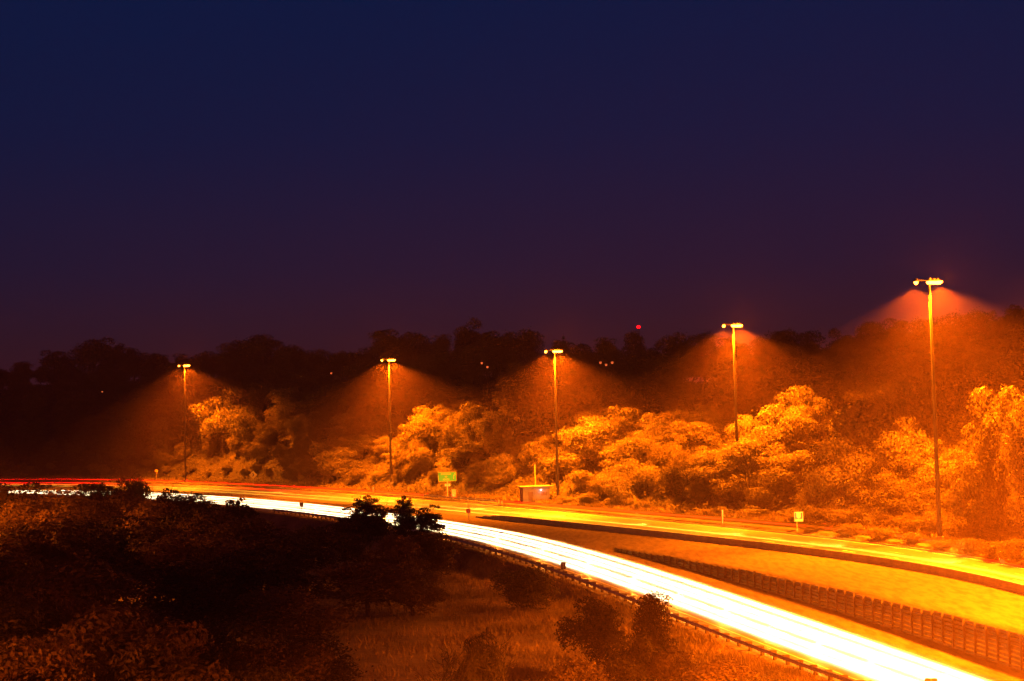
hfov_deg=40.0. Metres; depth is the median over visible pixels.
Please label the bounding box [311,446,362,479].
tree
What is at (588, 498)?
shrub
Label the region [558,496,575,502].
shrub
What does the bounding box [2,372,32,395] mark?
tree
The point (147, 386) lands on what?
tree
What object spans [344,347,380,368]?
tree
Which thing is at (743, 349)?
tree
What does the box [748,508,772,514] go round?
shrub
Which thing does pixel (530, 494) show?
door
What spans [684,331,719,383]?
tree
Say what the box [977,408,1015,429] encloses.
tree
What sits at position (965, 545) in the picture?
shrub
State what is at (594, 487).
shrub
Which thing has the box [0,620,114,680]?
tree
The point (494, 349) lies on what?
tree
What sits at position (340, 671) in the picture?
tree
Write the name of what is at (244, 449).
tree
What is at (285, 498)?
road marking
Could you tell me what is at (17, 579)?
tree
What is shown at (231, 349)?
tree
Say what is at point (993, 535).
shrub
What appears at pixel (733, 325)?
lamp mast
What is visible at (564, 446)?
tree
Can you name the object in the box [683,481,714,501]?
shrub
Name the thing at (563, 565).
road sign
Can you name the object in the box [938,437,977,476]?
tree
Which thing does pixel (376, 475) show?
shrub
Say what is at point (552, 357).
tree
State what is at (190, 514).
tree
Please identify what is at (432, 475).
shrub
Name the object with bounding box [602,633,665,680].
tree
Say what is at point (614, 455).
tree
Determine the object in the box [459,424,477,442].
tree
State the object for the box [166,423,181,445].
tree
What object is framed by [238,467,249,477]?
shrub
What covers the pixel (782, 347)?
tree
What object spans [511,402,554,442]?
tree
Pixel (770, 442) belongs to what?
tree
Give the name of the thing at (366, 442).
tree
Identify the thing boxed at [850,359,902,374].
tree
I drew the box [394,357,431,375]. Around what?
tree
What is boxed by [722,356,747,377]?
tree
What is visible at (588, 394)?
tree
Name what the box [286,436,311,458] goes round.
tree
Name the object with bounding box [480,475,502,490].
shrub
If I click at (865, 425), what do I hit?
tree
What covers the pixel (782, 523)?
exit ramp
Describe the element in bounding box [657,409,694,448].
tree
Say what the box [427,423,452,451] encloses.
tree
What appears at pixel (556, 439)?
lamp mast
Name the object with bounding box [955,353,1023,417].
tree
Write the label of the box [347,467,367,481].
shrub
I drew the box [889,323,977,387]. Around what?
tree
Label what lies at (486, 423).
tree
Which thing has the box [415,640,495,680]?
bare tree
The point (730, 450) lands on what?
tree
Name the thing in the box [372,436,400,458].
tree
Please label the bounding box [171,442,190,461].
tree
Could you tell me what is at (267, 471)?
shrub
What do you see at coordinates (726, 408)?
tree
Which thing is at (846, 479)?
tree
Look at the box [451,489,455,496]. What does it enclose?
utility cabinet
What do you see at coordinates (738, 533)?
road marking
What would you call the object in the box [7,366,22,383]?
tree
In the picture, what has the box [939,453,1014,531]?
tree
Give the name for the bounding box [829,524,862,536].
shrub
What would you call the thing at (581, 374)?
tree
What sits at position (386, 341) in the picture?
tree
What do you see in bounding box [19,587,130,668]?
tree
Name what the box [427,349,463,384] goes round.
tree
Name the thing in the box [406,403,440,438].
tree
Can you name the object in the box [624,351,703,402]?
tree
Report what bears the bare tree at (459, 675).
on the ground at (988, 605)
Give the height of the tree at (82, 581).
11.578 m
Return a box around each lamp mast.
[178,364,189,481]
[381,358,394,484]
[544,349,561,498]
[722,323,741,443]
[913,278,943,539]
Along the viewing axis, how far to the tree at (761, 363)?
322.98 m
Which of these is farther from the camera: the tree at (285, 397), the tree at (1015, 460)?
the tree at (285, 397)
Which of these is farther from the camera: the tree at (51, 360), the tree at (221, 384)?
the tree at (51, 360)
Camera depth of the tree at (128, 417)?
513.27 m
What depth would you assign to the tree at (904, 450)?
203.77 m
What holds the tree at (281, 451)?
on the ground at (988, 605)
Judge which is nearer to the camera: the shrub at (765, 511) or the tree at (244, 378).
the shrub at (765, 511)
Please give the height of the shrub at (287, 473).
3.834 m
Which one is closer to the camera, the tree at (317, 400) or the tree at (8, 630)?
the tree at (8, 630)
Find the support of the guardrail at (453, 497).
on the ground at (988, 605)
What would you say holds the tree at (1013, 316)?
on the ground at (988, 605)
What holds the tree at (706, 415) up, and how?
on the ground at (988, 605)
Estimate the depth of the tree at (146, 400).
539.53 m
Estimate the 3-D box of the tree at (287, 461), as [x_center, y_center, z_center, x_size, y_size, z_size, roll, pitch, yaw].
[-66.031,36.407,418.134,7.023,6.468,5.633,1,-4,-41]
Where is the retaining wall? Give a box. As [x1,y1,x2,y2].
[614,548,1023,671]
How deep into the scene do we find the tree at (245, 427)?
450.62 m
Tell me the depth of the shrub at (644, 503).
256.49 m
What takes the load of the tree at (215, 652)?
on the ground at (988, 605)
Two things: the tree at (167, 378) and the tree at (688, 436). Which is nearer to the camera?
the tree at (688, 436)
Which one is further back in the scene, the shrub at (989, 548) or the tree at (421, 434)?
the tree at (421, 434)
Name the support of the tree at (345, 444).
on the ground at (988, 605)
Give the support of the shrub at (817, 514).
on the ground at (988, 605)
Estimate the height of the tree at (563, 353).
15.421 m
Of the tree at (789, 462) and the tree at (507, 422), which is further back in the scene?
the tree at (507, 422)
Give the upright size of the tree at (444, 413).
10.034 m
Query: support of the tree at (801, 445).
on the ground at (988, 605)
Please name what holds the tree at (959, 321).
on the ground at (988, 605)
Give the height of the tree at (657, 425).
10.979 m
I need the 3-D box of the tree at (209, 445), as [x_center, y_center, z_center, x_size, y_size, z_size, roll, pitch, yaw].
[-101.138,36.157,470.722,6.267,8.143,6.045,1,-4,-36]
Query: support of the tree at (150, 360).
on the ground at (988, 605)
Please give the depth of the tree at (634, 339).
387.50 m
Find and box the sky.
[0,0,1023,389]
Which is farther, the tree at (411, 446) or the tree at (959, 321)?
the tree at (411, 446)
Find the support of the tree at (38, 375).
on the ground at (988, 605)
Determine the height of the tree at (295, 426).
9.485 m
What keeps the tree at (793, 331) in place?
on the ground at (988, 605)
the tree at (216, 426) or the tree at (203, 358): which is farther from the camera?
the tree at (203, 358)
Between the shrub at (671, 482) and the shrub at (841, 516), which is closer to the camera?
the shrub at (841, 516)
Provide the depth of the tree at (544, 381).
374.56 m
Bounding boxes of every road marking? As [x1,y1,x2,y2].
[13,486,476,515]
[17,493,857,679]
[49,483,1021,574]
[69,485,1021,581]
[99,482,1022,568]
[150,496,889,670]
[158,492,989,680]
[207,497,940,675]
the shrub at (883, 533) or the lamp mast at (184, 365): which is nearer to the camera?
the shrub at (883, 533)
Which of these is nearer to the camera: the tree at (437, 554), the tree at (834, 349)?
the tree at (437, 554)
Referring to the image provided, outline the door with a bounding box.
[528,492,532,501]
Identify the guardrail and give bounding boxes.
[273,509,864,680]
[423,494,499,502]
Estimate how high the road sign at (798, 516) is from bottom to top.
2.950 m
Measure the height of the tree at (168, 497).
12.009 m
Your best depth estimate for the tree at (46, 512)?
201.78 m
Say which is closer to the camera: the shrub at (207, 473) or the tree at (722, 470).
the tree at (722, 470)
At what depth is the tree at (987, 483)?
175.66 m
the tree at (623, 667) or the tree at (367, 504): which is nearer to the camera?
the tree at (623, 667)
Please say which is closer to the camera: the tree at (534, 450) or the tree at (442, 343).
the tree at (534, 450)
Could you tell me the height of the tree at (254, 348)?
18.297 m
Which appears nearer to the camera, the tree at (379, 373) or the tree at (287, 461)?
the tree at (287, 461)
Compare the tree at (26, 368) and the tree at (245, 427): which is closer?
the tree at (245, 427)
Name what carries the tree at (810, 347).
on the ground at (988, 605)
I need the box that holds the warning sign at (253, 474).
[249,471,256,478]
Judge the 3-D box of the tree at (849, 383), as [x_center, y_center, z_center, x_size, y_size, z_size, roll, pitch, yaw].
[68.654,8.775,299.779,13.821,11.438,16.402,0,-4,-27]
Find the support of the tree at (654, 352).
on the ground at (988, 605)
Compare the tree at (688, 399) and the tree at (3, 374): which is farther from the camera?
the tree at (3, 374)
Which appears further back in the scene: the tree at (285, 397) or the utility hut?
the tree at (285, 397)
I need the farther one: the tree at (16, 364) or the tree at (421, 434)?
the tree at (16, 364)
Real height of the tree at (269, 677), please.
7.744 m
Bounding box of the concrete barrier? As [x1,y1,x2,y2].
[475,515,1023,594]
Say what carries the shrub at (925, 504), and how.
on the ground at (988, 605)
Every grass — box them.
[0,475,1023,565]
[293,516,822,680]
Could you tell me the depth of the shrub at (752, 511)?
229.36 m
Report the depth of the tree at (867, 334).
324.80 m
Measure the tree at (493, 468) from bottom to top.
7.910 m
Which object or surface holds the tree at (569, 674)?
on the ground at (988, 605)
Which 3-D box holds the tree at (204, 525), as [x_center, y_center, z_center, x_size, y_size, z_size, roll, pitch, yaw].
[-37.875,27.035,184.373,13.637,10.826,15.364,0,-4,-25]
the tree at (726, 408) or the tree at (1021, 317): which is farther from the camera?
the tree at (726, 408)
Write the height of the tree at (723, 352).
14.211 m
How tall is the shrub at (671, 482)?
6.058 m
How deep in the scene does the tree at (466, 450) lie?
341.15 m
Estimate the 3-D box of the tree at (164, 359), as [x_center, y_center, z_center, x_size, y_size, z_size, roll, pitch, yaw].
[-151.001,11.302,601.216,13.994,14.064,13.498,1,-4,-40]
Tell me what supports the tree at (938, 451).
on the ground at (988, 605)
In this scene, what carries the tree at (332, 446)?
on the ground at (988, 605)
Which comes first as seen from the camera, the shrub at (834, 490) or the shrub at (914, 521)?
the shrub at (914, 521)
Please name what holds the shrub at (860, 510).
on the ground at (988, 605)
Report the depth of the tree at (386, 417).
393.92 m
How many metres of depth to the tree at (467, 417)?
354.77 m
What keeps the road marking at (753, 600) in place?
on the road at (802, 639)
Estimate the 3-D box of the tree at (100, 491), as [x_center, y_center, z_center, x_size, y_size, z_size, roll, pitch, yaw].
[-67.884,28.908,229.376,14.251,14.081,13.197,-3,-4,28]
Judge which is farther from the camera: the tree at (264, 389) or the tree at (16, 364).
the tree at (16, 364)
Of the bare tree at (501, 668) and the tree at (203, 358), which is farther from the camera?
the tree at (203, 358)
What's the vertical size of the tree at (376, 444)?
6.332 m
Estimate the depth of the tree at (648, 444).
280.01 m
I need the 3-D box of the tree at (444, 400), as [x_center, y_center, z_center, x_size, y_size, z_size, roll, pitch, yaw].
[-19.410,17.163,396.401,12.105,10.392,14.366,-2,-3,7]
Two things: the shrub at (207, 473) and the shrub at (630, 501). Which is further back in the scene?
the shrub at (207, 473)
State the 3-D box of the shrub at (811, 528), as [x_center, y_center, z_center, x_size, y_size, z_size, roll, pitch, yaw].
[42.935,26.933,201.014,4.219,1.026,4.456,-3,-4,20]
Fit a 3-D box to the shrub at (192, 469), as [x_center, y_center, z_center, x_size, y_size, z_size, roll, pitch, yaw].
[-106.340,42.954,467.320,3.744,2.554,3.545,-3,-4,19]
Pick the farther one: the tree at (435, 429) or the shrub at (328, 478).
the shrub at (328, 478)
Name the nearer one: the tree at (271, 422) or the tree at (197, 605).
the tree at (197, 605)
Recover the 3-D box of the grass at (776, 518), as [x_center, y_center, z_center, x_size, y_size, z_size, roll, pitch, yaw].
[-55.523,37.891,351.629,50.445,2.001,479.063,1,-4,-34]
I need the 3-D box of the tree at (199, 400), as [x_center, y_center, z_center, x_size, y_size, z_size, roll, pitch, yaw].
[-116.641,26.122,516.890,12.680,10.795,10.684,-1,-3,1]
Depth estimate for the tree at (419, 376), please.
427.52 m
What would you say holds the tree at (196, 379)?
on the ground at (988, 605)
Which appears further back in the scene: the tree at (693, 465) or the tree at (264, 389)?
the tree at (264, 389)
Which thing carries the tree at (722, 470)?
on the ground at (988, 605)
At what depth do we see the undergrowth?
340.12 m
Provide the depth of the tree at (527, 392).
360.55 m
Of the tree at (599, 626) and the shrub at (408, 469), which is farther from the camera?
the shrub at (408, 469)
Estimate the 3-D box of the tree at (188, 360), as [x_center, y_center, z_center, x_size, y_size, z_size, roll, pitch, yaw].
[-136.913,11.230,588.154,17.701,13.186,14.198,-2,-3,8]
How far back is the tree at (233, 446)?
455.29 m
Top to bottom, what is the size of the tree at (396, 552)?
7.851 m
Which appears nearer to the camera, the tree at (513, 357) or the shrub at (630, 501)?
the shrub at (630, 501)
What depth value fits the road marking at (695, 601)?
144.34 m
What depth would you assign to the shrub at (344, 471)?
386.79 m
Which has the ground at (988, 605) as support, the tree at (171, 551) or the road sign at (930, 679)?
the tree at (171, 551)
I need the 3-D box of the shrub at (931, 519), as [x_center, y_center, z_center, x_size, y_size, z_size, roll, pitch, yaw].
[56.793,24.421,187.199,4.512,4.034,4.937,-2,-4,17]
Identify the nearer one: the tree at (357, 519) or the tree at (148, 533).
the tree at (148, 533)
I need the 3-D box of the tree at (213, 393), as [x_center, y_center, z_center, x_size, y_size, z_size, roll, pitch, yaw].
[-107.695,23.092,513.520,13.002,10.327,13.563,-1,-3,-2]
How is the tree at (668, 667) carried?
on the ground at (988, 605)
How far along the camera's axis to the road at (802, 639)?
142.63 m
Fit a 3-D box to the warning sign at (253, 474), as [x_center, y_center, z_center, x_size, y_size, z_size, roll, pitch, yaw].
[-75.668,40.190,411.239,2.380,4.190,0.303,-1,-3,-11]
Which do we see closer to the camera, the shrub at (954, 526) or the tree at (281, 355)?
the shrub at (954, 526)
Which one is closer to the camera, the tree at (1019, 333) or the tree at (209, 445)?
the tree at (1019, 333)
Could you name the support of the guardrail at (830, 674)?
on the ground at (988, 605)
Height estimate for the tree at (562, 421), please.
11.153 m
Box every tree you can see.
[0,368,9,389]
[0,479,55,530]
[0,484,116,540]
[0,511,137,601]
[0,512,60,566]
[0,559,115,667]
[0,589,114,673]
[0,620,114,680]
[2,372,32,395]
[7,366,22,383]
[11,361,35,380]
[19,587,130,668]
[20,362,31,381]
[23,552,190,664]
[30,367,52,389]
[30,598,214,680]
[37,350,78,383]
[55,512,154,593]
[60,480,124,521]
[63,336,118,374]
[71,487,155,564]
[94,342,126,373]
[103,518,215,606]
[104,627,237,680]
[113,346,149,380]
[113,401,151,442]
[116,496,179,536]
[126,369,164,394]
[127,559,254,638]
[129,527,258,601]
[132,392,163,418]
[143,353,169,369]
[144,351,161,376]
[149,503,226,539]
[150,445,174,467]
[151,488,193,518]
[152,362,187,393]
[156,612,310,680]
[166,395,205,447]
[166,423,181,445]
[171,353,195,374]
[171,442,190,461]
[173,506,265,546]
[174,357,188,375]
[175,362,216,394]
[178,492,221,525]
[188,386,259,452]
[188,398,203,406]
[191,350,225,376]
[199,356,217,380]
[202,437,218,457]
[206,390,233,402]
[210,373,241,397]
[212,495,259,522]
[216,337,249,372]
[218,665,295,680]
[220,366,256,394]
[220,628,337,680]
[226,432,244,456]
[227,413,261,446]
[231,333,286,377]
[237,405,262,421]
[239,442,254,456]
[240,392,267,418]
[245,382,288,410]
[247,443,268,462]
[253,422,279,449]
[255,431,276,453]
[263,417,278,432]
[264,385,311,420]
[266,443,290,462]
[269,343,302,372]
[273,409,293,436]
[276,457,293,465]
[278,630,376,680]
[279,453,297,469]
[283,414,306,439]
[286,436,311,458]
[288,345,306,370]
[290,382,350,415]
[297,348,330,381]
[310,557,427,616]
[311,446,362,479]
[327,440,341,451]
[333,435,365,460]
[334,429,380,452]
[335,363,379,394]
[336,505,391,550]
[340,379,380,408]
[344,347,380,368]
[344,417,368,435]
[347,383,396,423]
[349,495,393,569]
[351,357,376,371]
[355,531,431,574]
[356,360,396,390]
[356,434,378,456]
[358,329,414,375]
[363,412,394,437]
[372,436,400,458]
[373,434,391,452]
[377,414,404,435]
[378,348,396,371]
[378,413,406,436]
[378,566,451,615]
[380,444,410,463]
[385,389,423,419]
[388,330,432,370]
[388,495,414,553]
[392,418,455,450]
[392,456,409,477]
[392,504,445,572]
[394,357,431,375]
[401,439,428,461]
[404,352,443,396]
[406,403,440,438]
[406,447,435,474]
[406,529,467,584]
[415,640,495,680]
[421,383,459,411]
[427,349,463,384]
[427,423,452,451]
[429,644,477,680]
[430,333,451,365]
[433,404,454,428]
[435,428,464,460]
[435,438,494,464]
[443,412,467,435]
[450,384,493,412]
[450,628,509,680]
[450,629,499,680]
[452,316,482,362]
[454,402,487,441]
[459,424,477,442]
[465,457,483,478]
[467,411,504,446]
[467,458,516,479]
[467,632,525,680]
[471,330,507,377]
[480,433,506,447]
[481,453,519,485]
[486,335,509,377]
[491,378,542,420]
[492,412,520,439]
[495,326,544,367]
[496,360,541,398]
[500,422,538,455]
[503,435,528,461]
[506,352,519,378]
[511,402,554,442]
[517,434,555,473]
[520,353,551,370]
[528,355,574,400]
[529,425,570,454]
[536,381,582,414]
[537,406,579,445]
[539,450,591,476]
[539,651,609,680]
[542,349,567,369]
[550,338,570,373]
[552,415,624,465]
[552,444,569,466]
[554,593,629,674]
[557,350,613,393]
[562,394,637,433]
[564,342,592,369]
[564,411,606,445]
[568,381,617,412]
[588,375,654,412]
[591,342,625,379]
[591,439,649,471]
[593,336,627,379]
[594,440,618,460]
[595,458,650,489]
[601,404,649,442]
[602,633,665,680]
[605,359,628,386]
[611,351,672,396]
[614,430,680,465]
[620,328,647,371]
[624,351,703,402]
[626,590,683,680]
[633,412,674,443]
[643,341,661,365]
[643,642,701,680]
[644,442,688,477]
[655,328,698,375]
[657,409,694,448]
[658,420,724,452]
[659,386,708,418]
[666,465,703,511]
[668,447,706,490]
[679,450,745,493]
[680,657,761,680]
[682,354,705,383]
[683,451,721,491]
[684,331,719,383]
[689,403,722,437]
[702,353,763,401]
[706,338,740,382]
[710,381,765,424]
[717,431,794,483]
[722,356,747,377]
[724,414,761,448]
[725,334,751,360]
[727,361,794,421]
[733,444,759,492]
[742,352,783,375]
[743,336,773,360]
[748,404,817,453]
[759,438,790,460]
[762,450,817,484]
[763,354,851,410]
[764,329,804,371]
[769,433,819,455]
[771,326,806,369]
[772,385,832,435]
[796,328,827,370]
[800,437,885,513]
[800,443,882,494]
[810,356,859,403]
[822,328,855,376]
[823,403,861,449]
[830,386,923,478]
[842,368,899,413]
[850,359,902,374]
[852,339,901,370]
[853,318,884,374]
[858,350,930,399]
[864,470,923,516]
[870,318,912,369]
[870,416,946,489]
[884,376,955,475]
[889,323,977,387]
[892,398,952,447]
[895,315,934,350]
[914,449,966,510]
[926,310,977,367]
[930,440,948,475]
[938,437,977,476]
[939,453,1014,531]
[945,400,993,453]
[945,448,1010,539]
[953,329,1023,393]
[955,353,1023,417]
[955,381,1023,533]
[958,306,996,360]
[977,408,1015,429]
[981,304,1022,361]
[998,310,1023,353]
[998,366,1023,397]
[998,406,1023,525]
[1012,308,1023,344]
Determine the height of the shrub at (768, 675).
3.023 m
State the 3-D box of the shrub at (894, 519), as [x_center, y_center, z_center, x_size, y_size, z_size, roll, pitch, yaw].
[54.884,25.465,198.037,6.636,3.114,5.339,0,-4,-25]
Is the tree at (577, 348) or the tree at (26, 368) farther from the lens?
the tree at (26, 368)
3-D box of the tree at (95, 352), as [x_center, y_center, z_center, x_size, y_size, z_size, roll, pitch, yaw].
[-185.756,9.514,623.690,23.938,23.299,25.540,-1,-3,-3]
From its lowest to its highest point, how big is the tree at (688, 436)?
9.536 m
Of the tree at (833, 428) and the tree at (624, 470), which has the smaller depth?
the tree at (833, 428)
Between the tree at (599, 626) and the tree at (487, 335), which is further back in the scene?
the tree at (487, 335)
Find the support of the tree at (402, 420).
on the ground at (988, 605)
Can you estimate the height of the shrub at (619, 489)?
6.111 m
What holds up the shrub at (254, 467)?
on the ground at (988, 605)
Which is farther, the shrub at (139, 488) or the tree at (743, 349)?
the tree at (743, 349)
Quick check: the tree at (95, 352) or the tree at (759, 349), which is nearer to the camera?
the tree at (759, 349)
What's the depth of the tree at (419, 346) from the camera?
464.99 m
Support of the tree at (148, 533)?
on the ground at (988, 605)
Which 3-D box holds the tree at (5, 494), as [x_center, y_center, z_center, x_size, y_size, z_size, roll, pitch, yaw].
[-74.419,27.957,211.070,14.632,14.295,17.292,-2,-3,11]
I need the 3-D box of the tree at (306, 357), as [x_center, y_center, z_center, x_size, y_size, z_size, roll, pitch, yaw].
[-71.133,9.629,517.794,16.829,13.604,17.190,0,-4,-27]
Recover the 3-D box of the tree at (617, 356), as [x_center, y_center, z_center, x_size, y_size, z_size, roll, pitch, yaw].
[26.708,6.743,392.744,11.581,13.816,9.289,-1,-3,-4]
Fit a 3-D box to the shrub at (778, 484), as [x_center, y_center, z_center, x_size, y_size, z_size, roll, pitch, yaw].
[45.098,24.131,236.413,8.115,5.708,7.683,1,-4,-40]
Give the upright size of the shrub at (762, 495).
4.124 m
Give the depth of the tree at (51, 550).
147.20 m
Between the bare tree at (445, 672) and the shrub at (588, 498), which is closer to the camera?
the bare tree at (445, 672)
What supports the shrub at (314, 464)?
on the ground at (988, 605)
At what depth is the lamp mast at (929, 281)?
181.48 m
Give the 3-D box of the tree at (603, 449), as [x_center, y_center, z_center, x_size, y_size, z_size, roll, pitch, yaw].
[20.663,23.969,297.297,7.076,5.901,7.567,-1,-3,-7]
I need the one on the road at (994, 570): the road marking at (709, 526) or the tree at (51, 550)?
the road marking at (709, 526)
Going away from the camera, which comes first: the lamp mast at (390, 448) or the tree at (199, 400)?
the lamp mast at (390, 448)
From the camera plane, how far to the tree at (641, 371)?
359.30 m
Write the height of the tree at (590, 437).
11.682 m
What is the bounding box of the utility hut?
[516,485,552,501]
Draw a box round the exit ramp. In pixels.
[0,479,1023,558]
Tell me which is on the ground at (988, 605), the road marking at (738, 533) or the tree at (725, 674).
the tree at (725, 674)
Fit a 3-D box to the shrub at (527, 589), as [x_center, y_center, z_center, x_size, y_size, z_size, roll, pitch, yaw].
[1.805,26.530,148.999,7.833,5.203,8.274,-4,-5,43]
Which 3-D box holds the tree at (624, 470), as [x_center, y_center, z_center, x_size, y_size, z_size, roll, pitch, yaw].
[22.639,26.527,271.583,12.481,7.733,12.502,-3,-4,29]
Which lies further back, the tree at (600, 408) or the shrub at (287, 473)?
the shrub at (287, 473)
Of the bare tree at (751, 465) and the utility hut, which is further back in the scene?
the utility hut
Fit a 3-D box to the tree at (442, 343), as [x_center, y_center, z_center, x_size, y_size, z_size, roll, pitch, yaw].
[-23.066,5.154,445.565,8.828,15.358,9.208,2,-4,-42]
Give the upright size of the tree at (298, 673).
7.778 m
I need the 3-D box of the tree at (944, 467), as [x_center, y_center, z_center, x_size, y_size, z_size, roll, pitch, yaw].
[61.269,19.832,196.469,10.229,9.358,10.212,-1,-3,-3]
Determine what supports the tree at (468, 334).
on the ground at (988, 605)
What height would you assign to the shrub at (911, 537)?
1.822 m
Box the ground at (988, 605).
[0,371,1023,680]
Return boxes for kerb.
[0,481,1023,567]
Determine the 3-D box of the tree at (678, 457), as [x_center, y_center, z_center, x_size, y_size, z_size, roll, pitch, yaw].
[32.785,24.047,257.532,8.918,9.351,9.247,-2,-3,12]
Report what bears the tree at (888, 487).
on the ground at (988, 605)
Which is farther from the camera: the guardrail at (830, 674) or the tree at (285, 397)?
the tree at (285, 397)
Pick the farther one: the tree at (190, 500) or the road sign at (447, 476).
the road sign at (447, 476)
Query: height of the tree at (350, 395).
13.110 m
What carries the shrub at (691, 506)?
on the ground at (988, 605)
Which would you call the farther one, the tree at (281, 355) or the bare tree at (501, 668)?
the tree at (281, 355)
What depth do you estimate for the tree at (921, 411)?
220.02 m
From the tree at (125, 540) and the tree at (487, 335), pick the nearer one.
the tree at (125, 540)
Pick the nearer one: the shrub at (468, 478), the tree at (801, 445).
the tree at (801, 445)
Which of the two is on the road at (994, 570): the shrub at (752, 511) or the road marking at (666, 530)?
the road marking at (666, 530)
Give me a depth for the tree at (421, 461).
353.46 m
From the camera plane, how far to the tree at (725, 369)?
320.78 m
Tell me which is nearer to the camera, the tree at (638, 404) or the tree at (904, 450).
the tree at (904, 450)
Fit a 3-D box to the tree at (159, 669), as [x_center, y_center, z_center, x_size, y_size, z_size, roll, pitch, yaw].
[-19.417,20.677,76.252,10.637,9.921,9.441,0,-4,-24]
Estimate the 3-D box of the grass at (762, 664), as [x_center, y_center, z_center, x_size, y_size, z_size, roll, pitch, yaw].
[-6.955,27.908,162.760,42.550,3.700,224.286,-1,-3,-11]
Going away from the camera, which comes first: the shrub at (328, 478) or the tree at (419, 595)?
the tree at (419, 595)
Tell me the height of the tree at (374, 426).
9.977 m
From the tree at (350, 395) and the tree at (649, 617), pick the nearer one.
the tree at (649, 617)
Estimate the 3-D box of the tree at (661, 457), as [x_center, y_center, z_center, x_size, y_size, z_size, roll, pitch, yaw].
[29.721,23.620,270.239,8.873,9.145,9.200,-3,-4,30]
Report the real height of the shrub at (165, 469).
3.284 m
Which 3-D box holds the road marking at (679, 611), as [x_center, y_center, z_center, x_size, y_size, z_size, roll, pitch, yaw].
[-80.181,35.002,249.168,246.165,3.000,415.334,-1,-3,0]
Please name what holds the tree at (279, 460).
on the ground at (988, 605)
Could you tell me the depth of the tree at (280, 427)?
451.97 m
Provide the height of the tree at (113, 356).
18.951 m
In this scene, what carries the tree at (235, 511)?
on the ground at (988, 605)
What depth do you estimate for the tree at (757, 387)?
297.14 m
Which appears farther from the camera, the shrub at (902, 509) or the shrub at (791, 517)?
the shrub at (791, 517)
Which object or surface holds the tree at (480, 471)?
on the ground at (988, 605)
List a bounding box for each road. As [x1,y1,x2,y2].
[0,482,1023,584]
[8,490,990,680]
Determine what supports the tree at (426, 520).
on the ground at (988, 605)
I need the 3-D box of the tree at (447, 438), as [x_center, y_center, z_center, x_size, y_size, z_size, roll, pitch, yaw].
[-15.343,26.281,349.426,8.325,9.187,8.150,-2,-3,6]
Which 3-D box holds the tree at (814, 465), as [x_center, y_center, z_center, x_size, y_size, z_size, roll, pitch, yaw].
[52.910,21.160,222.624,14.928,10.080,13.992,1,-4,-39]
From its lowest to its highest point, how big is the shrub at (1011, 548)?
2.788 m
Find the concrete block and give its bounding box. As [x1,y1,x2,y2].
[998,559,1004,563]
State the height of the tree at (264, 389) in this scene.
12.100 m
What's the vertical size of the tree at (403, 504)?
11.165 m
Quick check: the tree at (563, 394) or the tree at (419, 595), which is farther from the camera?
the tree at (563, 394)
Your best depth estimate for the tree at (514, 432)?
325.75 m
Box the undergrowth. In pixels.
[0,366,1023,543]
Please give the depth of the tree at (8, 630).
93.29 m
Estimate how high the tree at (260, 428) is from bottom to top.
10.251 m
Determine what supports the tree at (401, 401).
on the ground at (988, 605)
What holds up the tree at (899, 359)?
on the ground at (988, 605)
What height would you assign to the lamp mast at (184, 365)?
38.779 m
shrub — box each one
[113,470,157,509]
[162,466,172,472]
[187,466,196,472]
[204,470,211,475]
[220,464,231,474]
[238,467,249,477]
[249,463,261,471]
[264,467,272,475]
[281,468,296,479]
[306,462,324,474]
[321,475,332,483]
[335,470,347,476]
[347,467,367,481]
[367,471,386,481]
[391,469,405,480]
[399,464,420,479]
[427,470,439,481]
[448,469,461,479]
[462,476,476,484]
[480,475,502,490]
[487,567,561,610]
[497,469,514,484]
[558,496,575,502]
[563,469,595,490]
[577,493,598,504]
[586,478,607,497]
[599,475,642,504]
[621,498,639,506]
[630,464,664,493]
[631,501,650,508]
[653,466,692,494]
[678,504,701,511]
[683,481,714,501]
[708,507,730,513]
[710,472,755,502]
[736,508,763,515]
[738,668,797,680]
[743,486,777,508]
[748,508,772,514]
[755,468,800,498]
[784,512,812,522]
[792,479,835,507]
[799,525,824,531]
[801,504,841,524]
[817,475,869,502]
[823,508,857,523]
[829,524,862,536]
[847,504,873,523]
[859,486,897,513]
[862,507,896,526]
[864,528,896,538]
[877,511,913,528]
[892,486,930,514]
[899,515,931,532]
[900,487,960,519]
[900,532,921,543]
[921,509,953,533]
[924,540,955,549]
[942,517,969,535]
[951,538,982,555]
[953,526,994,539]
[974,540,1002,557]
[976,526,1010,543]
[995,538,1023,561]
[996,523,1023,543]
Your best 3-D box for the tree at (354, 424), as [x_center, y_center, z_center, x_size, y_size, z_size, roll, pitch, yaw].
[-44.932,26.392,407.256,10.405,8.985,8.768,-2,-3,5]
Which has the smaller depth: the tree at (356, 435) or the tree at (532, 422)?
the tree at (532, 422)
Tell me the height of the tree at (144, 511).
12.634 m
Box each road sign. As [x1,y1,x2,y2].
[438,472,455,495]
[561,562,565,575]
[794,512,802,530]
[925,678,936,680]
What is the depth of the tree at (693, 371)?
362.06 m
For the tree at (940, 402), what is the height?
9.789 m
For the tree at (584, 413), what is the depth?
312.84 m
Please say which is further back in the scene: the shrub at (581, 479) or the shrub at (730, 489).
the shrub at (581, 479)

